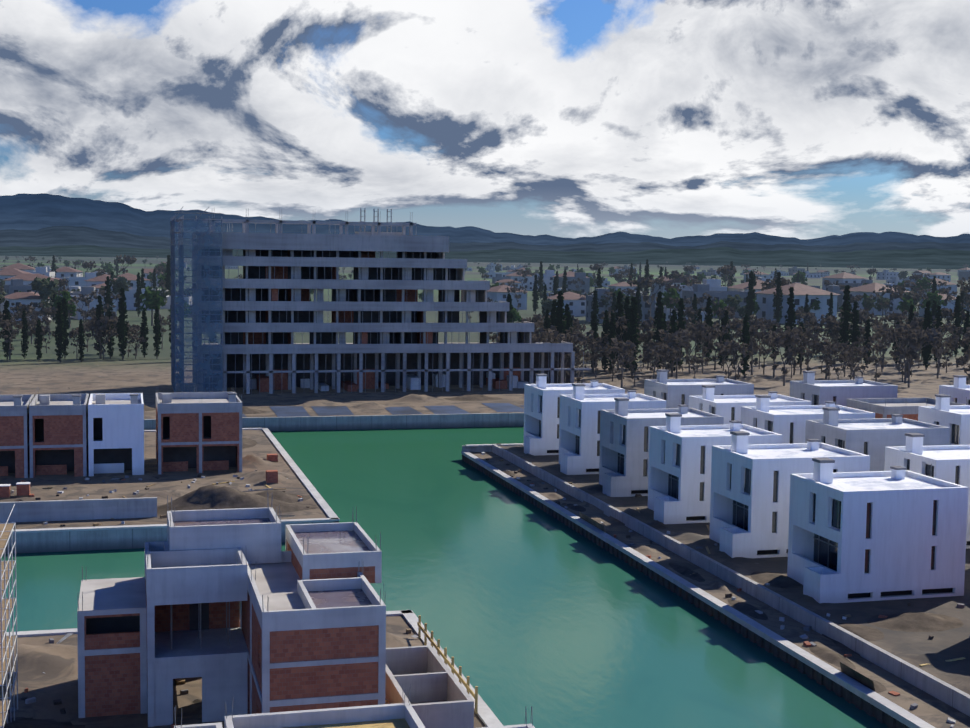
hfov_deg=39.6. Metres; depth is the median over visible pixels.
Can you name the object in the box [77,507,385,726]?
house
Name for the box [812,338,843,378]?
bare tree
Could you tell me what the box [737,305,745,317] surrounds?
town tree
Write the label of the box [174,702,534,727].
house
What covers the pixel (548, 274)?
town house
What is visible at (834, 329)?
bare tree
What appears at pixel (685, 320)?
bare tree
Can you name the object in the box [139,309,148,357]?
cypress tree
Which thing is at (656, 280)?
town tree
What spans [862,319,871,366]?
cypress tree
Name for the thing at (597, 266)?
town tree
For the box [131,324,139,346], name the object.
bare tree
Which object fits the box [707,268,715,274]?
village house
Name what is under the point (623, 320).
tree
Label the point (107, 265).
town tree
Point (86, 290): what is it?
town house
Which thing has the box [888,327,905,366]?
bare tree
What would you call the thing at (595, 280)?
town tree
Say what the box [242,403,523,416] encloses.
slabs
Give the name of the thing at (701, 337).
bare tree
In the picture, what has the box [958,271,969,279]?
town house
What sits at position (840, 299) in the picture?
town house
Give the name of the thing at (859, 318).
bare tree
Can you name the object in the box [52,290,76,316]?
town tree
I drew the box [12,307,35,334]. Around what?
bare tree
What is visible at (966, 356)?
bare tree
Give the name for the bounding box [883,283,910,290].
village house
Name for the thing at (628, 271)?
tree
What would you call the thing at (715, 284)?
town house
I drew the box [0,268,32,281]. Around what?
town house
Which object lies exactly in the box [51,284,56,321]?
town tree
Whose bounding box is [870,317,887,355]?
bare tree
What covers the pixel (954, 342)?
bare tree
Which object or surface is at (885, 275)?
town house
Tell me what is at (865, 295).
tree
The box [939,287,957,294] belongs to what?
town tree
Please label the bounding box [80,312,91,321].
bare tree
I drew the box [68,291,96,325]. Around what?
tree
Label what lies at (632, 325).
cypress tree
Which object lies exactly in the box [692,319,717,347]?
tree
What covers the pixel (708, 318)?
cypress tree
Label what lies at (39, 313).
bare tree
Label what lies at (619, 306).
cypress tree
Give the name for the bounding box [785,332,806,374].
bare tree
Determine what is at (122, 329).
cypress tree
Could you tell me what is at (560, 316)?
cypress tree
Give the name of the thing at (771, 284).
town tree
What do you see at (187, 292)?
tree
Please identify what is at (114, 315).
bare tree
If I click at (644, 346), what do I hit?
bare tree
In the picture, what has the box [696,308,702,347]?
tree
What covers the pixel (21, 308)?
tree
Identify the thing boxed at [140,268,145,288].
town tree
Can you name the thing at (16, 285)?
town house
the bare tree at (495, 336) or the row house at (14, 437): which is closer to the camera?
the row house at (14, 437)
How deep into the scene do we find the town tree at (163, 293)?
442.67 m
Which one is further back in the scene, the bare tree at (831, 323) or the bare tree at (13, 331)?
the bare tree at (831, 323)
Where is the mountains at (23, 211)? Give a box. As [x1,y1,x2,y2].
[0,193,969,246]
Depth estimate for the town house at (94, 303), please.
442.38 m
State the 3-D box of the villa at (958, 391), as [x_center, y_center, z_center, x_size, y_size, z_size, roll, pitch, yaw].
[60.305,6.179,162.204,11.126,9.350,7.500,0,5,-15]
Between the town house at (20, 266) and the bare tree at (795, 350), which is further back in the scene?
the town house at (20, 266)
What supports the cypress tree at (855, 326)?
on the ground
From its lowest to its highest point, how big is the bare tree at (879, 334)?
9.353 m
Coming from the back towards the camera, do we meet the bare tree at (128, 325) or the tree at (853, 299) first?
the tree at (853, 299)
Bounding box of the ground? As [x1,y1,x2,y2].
[0,256,969,727]
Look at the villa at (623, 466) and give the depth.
131.42 m
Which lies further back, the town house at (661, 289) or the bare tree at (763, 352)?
the town house at (661, 289)
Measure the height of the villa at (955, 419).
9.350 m
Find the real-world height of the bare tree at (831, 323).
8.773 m
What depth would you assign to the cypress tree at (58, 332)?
273.08 m
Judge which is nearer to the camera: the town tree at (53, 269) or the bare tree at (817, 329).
the bare tree at (817, 329)
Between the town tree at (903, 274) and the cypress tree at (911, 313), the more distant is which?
the town tree at (903, 274)
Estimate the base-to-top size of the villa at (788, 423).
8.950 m
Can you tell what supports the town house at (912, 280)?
on the ground
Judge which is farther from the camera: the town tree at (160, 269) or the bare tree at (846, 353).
the town tree at (160, 269)
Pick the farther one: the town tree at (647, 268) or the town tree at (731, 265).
the town tree at (731, 265)
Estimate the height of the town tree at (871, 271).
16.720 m
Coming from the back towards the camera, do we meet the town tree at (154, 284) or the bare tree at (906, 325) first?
the town tree at (154, 284)
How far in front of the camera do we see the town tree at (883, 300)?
507.39 m
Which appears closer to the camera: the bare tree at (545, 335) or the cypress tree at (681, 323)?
the bare tree at (545, 335)
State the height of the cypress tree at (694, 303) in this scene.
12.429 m
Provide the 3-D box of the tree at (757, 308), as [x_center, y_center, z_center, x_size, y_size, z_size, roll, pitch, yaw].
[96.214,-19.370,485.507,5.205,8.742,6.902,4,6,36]
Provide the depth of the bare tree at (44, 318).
322.23 m
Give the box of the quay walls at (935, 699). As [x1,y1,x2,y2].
[3,413,969,727]
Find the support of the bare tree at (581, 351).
on the ground
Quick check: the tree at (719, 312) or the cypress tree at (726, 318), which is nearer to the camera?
the cypress tree at (726, 318)
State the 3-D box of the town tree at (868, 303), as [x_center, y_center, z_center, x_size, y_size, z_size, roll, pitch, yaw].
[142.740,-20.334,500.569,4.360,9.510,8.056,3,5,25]
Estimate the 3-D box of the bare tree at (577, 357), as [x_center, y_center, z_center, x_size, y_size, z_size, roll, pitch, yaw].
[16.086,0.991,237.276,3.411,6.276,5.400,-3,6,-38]
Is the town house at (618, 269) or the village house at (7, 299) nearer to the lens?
the village house at (7, 299)
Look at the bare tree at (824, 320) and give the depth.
326.37 m
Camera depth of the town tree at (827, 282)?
747.45 m
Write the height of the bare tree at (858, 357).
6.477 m
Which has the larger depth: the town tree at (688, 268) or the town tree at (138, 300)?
the town tree at (688, 268)
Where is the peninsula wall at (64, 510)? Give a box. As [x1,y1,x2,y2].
[0,497,156,522]
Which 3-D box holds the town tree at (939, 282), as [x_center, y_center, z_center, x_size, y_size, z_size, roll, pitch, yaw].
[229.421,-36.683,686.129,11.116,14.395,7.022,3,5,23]
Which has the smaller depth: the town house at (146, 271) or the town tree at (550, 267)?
the town house at (146, 271)
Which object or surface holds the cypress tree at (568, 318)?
on the ground
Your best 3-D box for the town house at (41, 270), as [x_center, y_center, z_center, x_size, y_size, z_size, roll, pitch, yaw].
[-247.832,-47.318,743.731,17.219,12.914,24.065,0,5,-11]
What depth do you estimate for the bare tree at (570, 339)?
240.78 m
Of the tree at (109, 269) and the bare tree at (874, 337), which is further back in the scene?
the tree at (109, 269)
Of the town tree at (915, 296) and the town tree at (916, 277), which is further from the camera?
the town tree at (916, 277)
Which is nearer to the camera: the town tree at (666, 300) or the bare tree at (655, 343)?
the bare tree at (655, 343)
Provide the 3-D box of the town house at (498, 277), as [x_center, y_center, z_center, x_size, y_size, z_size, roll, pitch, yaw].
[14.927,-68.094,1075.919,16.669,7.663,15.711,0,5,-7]
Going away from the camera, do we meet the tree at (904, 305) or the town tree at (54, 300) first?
the town tree at (54, 300)
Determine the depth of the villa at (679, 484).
118.47 m
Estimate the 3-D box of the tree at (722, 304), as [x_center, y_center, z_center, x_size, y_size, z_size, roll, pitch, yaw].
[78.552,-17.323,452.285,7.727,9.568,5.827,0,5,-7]
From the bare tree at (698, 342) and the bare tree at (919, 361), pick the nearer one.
the bare tree at (919, 361)
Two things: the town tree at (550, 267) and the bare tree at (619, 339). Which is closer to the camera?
the bare tree at (619, 339)
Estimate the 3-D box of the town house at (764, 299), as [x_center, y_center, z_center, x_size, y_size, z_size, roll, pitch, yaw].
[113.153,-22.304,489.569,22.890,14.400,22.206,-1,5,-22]
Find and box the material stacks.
[56,454,277,643]
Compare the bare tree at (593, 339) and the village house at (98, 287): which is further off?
the village house at (98, 287)
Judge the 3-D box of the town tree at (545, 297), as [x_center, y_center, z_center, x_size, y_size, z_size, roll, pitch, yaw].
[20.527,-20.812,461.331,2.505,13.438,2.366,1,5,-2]
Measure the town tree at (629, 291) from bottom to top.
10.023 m
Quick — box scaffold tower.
[0,504,17,727]
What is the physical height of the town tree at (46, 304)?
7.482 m
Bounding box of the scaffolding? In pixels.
[170,207,222,392]
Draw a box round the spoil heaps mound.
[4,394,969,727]
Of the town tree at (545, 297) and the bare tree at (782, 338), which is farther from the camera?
the town tree at (545, 297)
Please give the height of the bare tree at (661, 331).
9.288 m
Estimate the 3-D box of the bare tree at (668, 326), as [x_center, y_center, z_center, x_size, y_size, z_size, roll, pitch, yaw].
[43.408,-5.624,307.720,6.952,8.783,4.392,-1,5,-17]
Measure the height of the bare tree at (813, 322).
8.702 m
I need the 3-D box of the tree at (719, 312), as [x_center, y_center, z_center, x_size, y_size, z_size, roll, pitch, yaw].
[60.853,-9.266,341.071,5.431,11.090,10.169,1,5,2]
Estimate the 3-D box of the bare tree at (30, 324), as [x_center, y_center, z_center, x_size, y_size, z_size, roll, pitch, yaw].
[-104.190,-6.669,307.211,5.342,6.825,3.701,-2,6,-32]
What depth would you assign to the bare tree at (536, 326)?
291.87 m
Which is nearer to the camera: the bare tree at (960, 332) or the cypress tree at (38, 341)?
the cypress tree at (38, 341)
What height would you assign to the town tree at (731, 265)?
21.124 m
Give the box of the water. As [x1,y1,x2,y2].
[1,426,887,727]
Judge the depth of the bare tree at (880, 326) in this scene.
309.38 m
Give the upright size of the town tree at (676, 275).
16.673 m
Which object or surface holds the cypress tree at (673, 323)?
on the ground
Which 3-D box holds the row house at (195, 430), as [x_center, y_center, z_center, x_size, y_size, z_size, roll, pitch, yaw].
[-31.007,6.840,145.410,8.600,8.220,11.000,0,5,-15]
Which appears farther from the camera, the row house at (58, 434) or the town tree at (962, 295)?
the town tree at (962, 295)
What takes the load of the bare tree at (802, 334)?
on the ground
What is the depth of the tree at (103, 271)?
713.19 m
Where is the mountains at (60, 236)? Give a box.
[0,226,969,251]
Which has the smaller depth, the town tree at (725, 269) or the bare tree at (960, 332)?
the bare tree at (960, 332)
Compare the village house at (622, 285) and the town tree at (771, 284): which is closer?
the town tree at (771, 284)
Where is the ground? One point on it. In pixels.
(148, 376)
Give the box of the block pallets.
[0,482,30,498]
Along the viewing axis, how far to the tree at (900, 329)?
265.42 m
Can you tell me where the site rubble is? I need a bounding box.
[5,443,969,727]
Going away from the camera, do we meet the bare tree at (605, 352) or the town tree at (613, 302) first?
the bare tree at (605, 352)
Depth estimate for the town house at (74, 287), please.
594.33 m
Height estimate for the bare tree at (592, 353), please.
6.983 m
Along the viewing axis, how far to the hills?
4429.62 m
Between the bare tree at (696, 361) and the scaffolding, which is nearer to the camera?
the scaffolding
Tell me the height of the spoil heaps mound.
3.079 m
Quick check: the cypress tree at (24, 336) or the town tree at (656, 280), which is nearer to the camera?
the cypress tree at (24, 336)
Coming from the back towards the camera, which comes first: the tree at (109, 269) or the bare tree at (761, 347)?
the tree at (109, 269)
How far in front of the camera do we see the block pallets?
125.60 m
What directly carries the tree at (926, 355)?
on the ground
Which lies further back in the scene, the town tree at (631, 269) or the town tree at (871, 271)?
the town tree at (871, 271)
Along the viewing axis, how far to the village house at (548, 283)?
872.98 m
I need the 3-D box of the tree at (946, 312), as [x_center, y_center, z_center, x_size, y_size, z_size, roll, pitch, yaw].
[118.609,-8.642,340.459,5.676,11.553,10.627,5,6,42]
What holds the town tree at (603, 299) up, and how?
on the ground
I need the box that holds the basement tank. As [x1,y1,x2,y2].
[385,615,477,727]
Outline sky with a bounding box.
[0,0,969,238]
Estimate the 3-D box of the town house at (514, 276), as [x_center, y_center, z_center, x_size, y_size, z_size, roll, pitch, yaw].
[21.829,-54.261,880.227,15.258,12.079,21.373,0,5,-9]
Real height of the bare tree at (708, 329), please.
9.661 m
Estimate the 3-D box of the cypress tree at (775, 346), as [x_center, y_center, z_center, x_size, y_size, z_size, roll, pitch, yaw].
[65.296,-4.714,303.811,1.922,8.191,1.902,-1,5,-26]
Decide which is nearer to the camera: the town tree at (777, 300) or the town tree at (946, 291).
the town tree at (777, 300)
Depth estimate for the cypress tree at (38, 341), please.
277.89 m
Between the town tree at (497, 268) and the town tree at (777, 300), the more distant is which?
the town tree at (497, 268)
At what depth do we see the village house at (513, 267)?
1513.93 m
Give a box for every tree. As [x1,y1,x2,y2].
[0,286,6,303]
[0,300,12,359]
[0,318,22,359]
[0,329,19,353]
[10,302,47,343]
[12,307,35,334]
[16,314,37,331]
[18,320,36,349]
[20,311,28,358]
[25,256,34,266]
[28,311,45,328]
[29,325,48,358]
[30,277,59,300]
[30,316,51,344]
[34,319,42,359]
[38,299,53,315]
[40,306,56,338]
[41,331,54,352]
[51,255,56,277]
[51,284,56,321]
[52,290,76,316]
[54,302,65,362]
[55,287,70,295]
[57,278,69,293]
[61,298,68,357]
[67,261,80,268]
[67,327,84,358]
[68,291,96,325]
[77,319,84,361]
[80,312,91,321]
[82,261,95,271]
[82,322,91,351]
[86,323,115,356]
[87,303,108,318]
[88,314,116,358]
[89,325,118,359]
[91,311,118,337]
[92,289,121,307]
[95,296,105,357]
[96,269,110,274]
[103,262,114,268]
[103,276,113,315]
[105,267,113,272]
[105,311,115,357]
[110,274,130,297]
[113,320,130,353]
[114,254,136,273]
[115,255,118,273]
[116,287,128,359]
[125,331,138,356]
[126,334,146,358]
[128,326,140,355]
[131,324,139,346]
[135,272,142,316]
[139,286,164,325]
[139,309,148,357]
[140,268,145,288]
[147,272,156,286]
[152,268,156,288]
[152,287,170,299]
[152,306,161,358]
[153,315,169,348]
[154,266,165,289]
[156,262,166,268]
[158,273,166,288]
[158,280,178,287]
[165,255,170,295]
[168,300,191,317]
[168,305,177,356]
[184,287,191,296]
[478,266,486,274]
[489,332,499,341]
[495,265,500,271]
[500,280,514,285]
[505,284,525,311]
[506,293,513,322]
[510,308,521,322]
[515,321,543,334]
[516,269,530,289]
[521,313,544,324]
[532,274,538,313]
[532,326,544,336]
[532,336,553,341]
[537,261,543,298]
[538,325,562,341]
[540,299,557,312]
[541,284,547,320]
[544,309,550,331]
[547,264,554,271]
[548,329,586,382]
[549,299,556,338]
[552,276,557,294]
[554,290,566,340]
[561,269,567,292]
[563,304,571,334]
[564,315,585,330]
[564,330,593,376]
[565,329,584,348]
[568,351,590,382]
[569,325,579,359]
[571,278,584,289]
[573,347,592,382]
[574,323,585,347]
[584,335,599,372]
[584,339,601,373]
[588,339,611,377]
[589,263,602,285]
[589,290,599,327]
[590,312,598,367]
[593,276,605,285]
[596,268,602,286]
[598,295,610,306]
[599,347,633,380]
[601,309,613,331]
[601,310,608,371]
[601,334,621,368]
[604,291,625,311]
[606,312,616,373]
[608,316,629,371]
[610,272,631,282]
[611,292,616,314]
[611,338,637,387]
[614,291,623,369]
[616,294,632,304]
[620,288,636,294]
[620,295,630,371]
[621,352,650,385]
[624,296,640,375]
[625,268,635,281]
[627,274,669,316]
[629,263,633,280]
[636,285,641,332]
[637,319,655,350]
[638,326,656,365]
[638,336,651,367]
[642,345,663,378]
[643,343,665,371]
[644,259,649,295]
[648,278,665,295]
[648,317,669,327]
[648,340,675,368]
[652,291,665,368]
[657,344,678,375]
[658,267,662,277]
[658,329,691,376]
[658,351,680,378]
[660,313,667,364]
[660,331,688,378]
[661,288,679,320]
[664,270,683,284]
[664,284,681,292]
[666,321,689,330]
[668,309,678,373]
[669,316,694,326]
[670,297,690,312]
[675,322,705,373]
[676,298,685,369]
[682,275,701,290]
[683,265,696,278]
[683,306,697,328]
[684,331,695,363]
[686,353,710,378]
[688,325,699,356]
[691,294,697,323]
[691,330,712,372]
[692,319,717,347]
[693,292,718,314]
[695,273,706,281]
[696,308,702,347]
[703,296,713,364]
[703,324,729,369]
[711,298,726,323]
[712,339,733,370]
[713,306,735,322]
[716,265,736,286]
[716,342,747,378]
[717,318,726,367]
[719,342,751,379]
[723,294,742,316]
[723,340,757,378]
[724,310,730,362]
[727,318,742,340]
[728,261,733,284]
[733,317,765,366]
[735,324,765,374]
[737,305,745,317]
[740,314,750,377]
[745,271,755,321]
[745,298,759,314]
[750,315,776,355]
[753,337,780,374]
[755,335,767,368]
[758,320,773,354]
[760,277,794,290]
[762,328,780,377]
[764,320,780,348]
[770,330,801,385]
[771,325,776,360]
[772,272,782,323]
[783,287,796,350]
[784,326,815,373]
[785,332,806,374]
[785,346,799,377]
[791,270,806,283]
[794,307,805,325]
[796,322,804,366]
[797,323,827,352]
[797,334,831,370]
[803,294,809,328]
[804,312,828,340]
[804,318,824,348]
[808,298,820,309]
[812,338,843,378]
[814,350,829,372]
[815,342,838,378]
[820,315,842,354]
[822,345,838,379]
[823,280,838,286]
[823,332,839,341]
[824,355,851,379]
[827,292,833,331]
[827,320,840,342]
[830,325,841,343]
[832,341,857,376]
[836,347,868,379]
[837,285,852,361]
[838,309,867,354]
[838,325,864,354]
[842,354,856,379]
[843,345,865,376]
[846,265,859,274]
[849,294,862,309]
[849,301,860,356]
[849,352,876,376]
[852,315,877,335]
[856,336,863,363]
[857,307,873,336]
[859,323,887,355]
[861,293,875,306]
[862,297,874,315]
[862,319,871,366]
[863,332,895,371]
[864,336,887,381]
[866,268,877,279]
[869,285,903,323]
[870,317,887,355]
[872,325,890,368]
[874,296,890,320]
[883,310,917,354]
[884,326,936,382]
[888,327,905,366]
[888,329,938,387]
[890,346,912,381]
[892,280,924,314]
[892,322,898,364]
[893,315,936,348]
[894,322,919,361]
[895,297,916,316]
[896,320,924,377]
[899,270,907,280]
[900,337,923,367]
[902,292,921,305]
[907,304,913,347]
[909,273,929,292]
[910,291,928,318]
[914,276,931,296]
[917,326,958,378]
[920,301,932,369]
[921,290,945,310]
[926,278,946,293]
[931,276,936,292]
[931,300,937,327]
[932,337,951,372]
[933,306,943,362]
[936,339,958,372]
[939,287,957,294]
[941,307,969,348]
[941,323,958,359]
[941,324,963,356]
[943,338,955,360]
[944,293,969,309]
[953,295,961,356]
[955,354,969,377]
[955,357,969,384]
[956,280,969,310]
[957,332,969,346]
[959,282,966,324]
[961,310,969,355]
[962,331,969,365]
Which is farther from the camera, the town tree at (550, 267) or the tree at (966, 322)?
the town tree at (550, 267)
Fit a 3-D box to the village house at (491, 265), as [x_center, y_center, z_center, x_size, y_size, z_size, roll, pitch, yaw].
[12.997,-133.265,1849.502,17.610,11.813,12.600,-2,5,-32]
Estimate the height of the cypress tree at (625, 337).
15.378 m
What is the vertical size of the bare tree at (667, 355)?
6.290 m
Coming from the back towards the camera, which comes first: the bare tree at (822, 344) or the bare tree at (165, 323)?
the bare tree at (165, 323)
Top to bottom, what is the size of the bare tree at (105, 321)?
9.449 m
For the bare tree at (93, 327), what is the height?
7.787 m
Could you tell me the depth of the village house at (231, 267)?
1699.56 m
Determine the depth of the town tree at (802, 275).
916.02 m
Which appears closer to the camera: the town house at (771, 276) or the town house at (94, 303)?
the town house at (94, 303)
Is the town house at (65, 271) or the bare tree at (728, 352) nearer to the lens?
the bare tree at (728, 352)
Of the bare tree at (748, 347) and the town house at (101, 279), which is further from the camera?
the town house at (101, 279)
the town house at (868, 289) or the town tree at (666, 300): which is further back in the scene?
the town house at (868, 289)
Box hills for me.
[0,245,969,268]
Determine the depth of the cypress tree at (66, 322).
283.59 m
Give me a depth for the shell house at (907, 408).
151.77 m
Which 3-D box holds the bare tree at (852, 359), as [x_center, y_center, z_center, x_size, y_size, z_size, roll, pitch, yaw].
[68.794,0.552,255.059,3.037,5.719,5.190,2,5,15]
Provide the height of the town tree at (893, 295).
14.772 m
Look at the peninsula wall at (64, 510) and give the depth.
115.29 m
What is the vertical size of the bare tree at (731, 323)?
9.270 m
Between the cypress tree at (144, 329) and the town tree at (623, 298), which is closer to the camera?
the cypress tree at (144, 329)
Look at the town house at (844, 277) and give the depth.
907.80 m
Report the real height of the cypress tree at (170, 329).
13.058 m
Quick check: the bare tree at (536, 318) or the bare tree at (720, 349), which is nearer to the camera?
the bare tree at (720, 349)
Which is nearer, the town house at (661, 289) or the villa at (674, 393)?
the villa at (674, 393)
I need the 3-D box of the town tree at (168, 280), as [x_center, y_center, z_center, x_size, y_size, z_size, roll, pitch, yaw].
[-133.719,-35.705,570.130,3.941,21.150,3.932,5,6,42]
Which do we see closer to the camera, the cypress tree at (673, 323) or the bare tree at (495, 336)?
the bare tree at (495, 336)
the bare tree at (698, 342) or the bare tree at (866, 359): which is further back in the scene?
the bare tree at (698, 342)
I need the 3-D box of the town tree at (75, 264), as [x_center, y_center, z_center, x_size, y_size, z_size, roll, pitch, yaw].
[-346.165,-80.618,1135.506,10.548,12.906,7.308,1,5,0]
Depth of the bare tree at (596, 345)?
255.07 m
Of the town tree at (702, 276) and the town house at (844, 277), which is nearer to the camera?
the town house at (844, 277)
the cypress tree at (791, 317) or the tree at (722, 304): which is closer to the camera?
the cypress tree at (791, 317)
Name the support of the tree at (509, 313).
on the ground
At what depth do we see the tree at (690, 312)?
349.20 m
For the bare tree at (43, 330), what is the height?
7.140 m
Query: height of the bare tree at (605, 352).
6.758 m
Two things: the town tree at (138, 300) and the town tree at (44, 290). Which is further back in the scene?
the town tree at (138, 300)
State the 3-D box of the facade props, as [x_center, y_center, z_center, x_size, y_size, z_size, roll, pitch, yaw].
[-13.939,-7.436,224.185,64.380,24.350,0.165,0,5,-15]
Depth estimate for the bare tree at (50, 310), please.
343.24 m
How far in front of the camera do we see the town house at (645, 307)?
466.66 m
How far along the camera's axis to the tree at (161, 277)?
621.97 m
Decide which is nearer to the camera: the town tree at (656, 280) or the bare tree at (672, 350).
the bare tree at (672, 350)
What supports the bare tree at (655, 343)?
on the ground
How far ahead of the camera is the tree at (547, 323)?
273.52 m
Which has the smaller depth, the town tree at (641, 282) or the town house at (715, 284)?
the town tree at (641, 282)
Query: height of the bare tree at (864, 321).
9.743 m
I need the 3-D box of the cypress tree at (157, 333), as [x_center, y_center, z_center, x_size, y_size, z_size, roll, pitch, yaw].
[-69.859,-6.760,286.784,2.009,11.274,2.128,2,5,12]
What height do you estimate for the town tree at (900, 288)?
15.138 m
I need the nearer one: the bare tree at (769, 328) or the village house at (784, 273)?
the bare tree at (769, 328)
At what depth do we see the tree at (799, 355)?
288.97 m
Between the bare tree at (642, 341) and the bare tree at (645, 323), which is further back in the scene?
the bare tree at (645, 323)
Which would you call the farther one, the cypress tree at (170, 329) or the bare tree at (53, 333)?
the bare tree at (53, 333)
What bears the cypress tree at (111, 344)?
on the ground
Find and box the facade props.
[204,249,583,393]
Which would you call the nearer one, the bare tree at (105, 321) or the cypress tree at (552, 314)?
the cypress tree at (552, 314)
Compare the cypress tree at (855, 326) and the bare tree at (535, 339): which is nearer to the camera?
the bare tree at (535, 339)
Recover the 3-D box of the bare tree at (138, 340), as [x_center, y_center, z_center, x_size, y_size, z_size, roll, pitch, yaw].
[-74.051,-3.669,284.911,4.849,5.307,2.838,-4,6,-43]
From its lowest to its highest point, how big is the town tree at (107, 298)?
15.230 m
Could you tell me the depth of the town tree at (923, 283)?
760.40 m
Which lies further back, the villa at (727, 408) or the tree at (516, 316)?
the tree at (516, 316)
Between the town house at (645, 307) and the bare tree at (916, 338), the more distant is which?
the town house at (645, 307)
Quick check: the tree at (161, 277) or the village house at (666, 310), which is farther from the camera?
the tree at (161, 277)
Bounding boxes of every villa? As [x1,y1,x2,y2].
[523,374,624,455]
[559,384,666,474]
[599,398,723,496]
[644,369,753,412]
[648,413,782,523]
[689,385,810,424]
[709,431,869,557]
[741,395,874,443]
[787,458,968,603]
[790,371,897,406]
[805,407,949,470]
[884,433,969,548]
[918,394,969,444]
[939,375,969,404]
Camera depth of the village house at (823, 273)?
1708.37 m
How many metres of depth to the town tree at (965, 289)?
470.06 m
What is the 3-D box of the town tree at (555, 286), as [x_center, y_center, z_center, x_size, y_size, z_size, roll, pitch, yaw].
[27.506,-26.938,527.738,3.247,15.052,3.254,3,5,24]
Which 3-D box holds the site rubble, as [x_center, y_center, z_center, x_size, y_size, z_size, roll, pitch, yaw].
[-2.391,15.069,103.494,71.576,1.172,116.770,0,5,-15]
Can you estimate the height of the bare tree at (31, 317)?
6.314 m
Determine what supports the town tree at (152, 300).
on the ground
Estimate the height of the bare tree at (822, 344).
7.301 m
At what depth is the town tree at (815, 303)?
479.78 m
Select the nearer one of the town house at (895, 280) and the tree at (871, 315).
the tree at (871, 315)
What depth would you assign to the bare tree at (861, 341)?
298.74 m
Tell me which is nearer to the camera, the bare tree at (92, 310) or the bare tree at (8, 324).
the bare tree at (8, 324)
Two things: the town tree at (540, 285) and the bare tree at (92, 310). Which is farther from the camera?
the town tree at (540, 285)
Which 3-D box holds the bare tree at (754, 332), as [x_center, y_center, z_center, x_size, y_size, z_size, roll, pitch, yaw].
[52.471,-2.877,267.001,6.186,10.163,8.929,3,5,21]
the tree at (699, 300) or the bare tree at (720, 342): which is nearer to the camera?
the bare tree at (720, 342)
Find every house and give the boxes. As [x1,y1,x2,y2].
[0,263,34,270]
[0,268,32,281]
[0,292,26,312]
[0,394,33,477]
[4,273,54,284]
[4,279,61,300]
[8,291,51,321]
[26,267,54,277]
[29,394,88,477]
[47,266,82,278]
[62,272,95,289]
[62,286,81,296]
[70,287,96,294]
[70,290,116,319]
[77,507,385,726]
[85,274,116,286]
[88,393,143,475]
[90,283,130,289]
[106,284,158,309]
[117,273,149,287]
[144,269,162,285]
[156,392,241,473]
[160,290,191,308]
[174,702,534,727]
[225,266,237,268]
[485,269,510,278]
[487,263,501,270]
[487,285,527,309]
[492,274,505,283]
[495,279,520,287]
[505,272,530,290]
[510,265,518,270]
[527,277,552,290]
[529,270,555,279]
[547,292,585,315]
[548,291,585,297]
[551,271,589,291]
[558,272,589,292]
[586,288,654,322]
[592,278,609,286]
[607,282,637,295]
[609,266,622,276]
[650,276,683,296]
[663,306,705,320]
[664,279,726,308]
[682,284,752,317]
[697,270,710,275]
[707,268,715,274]
[727,279,767,312]
[744,271,769,282]
[755,283,839,323]
[769,271,777,279]
[777,270,788,275]
[788,266,804,275]
[805,271,820,277]
[817,270,829,276]
[821,272,868,290]
[828,285,842,291]
[833,292,842,310]
[839,280,872,288]
[840,283,909,314]
[847,397,966,420]
[876,270,899,279]
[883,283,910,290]
[886,277,902,284]
[904,278,915,287]
[912,270,930,274]
[914,278,958,296]
[919,294,955,316]
[926,272,950,281]
[958,267,969,275]
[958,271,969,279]
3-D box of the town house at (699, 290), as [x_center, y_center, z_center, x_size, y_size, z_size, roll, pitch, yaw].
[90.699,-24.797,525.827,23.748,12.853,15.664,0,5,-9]
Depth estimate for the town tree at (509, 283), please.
674.09 m
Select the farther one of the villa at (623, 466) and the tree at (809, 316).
the tree at (809, 316)
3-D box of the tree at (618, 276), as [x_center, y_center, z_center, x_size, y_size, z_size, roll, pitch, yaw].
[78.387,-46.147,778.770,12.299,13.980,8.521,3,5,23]
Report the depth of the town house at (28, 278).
559.33 m
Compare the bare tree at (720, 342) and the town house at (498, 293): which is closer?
the bare tree at (720, 342)
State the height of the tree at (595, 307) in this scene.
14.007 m
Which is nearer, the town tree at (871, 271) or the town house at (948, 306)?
the town house at (948, 306)
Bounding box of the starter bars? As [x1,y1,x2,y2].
[29,385,532,727]
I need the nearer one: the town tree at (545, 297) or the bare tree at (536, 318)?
the bare tree at (536, 318)
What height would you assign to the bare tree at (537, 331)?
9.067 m
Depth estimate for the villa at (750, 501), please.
105.44 m
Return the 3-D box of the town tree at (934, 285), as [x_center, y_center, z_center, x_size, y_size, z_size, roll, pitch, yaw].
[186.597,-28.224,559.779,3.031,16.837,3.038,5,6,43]
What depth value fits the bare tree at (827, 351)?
253.31 m
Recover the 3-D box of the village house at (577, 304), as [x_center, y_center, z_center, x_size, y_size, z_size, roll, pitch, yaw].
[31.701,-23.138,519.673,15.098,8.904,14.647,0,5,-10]
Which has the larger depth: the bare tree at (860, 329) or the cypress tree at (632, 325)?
the bare tree at (860, 329)
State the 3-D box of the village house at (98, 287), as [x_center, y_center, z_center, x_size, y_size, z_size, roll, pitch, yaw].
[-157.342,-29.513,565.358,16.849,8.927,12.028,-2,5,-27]
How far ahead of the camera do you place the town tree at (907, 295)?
515.05 m
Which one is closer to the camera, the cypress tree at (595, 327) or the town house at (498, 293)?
the cypress tree at (595, 327)
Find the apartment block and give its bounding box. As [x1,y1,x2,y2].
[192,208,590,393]
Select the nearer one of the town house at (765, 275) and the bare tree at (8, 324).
the bare tree at (8, 324)
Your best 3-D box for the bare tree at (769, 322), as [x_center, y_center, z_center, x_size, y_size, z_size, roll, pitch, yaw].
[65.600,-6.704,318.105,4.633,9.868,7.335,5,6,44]

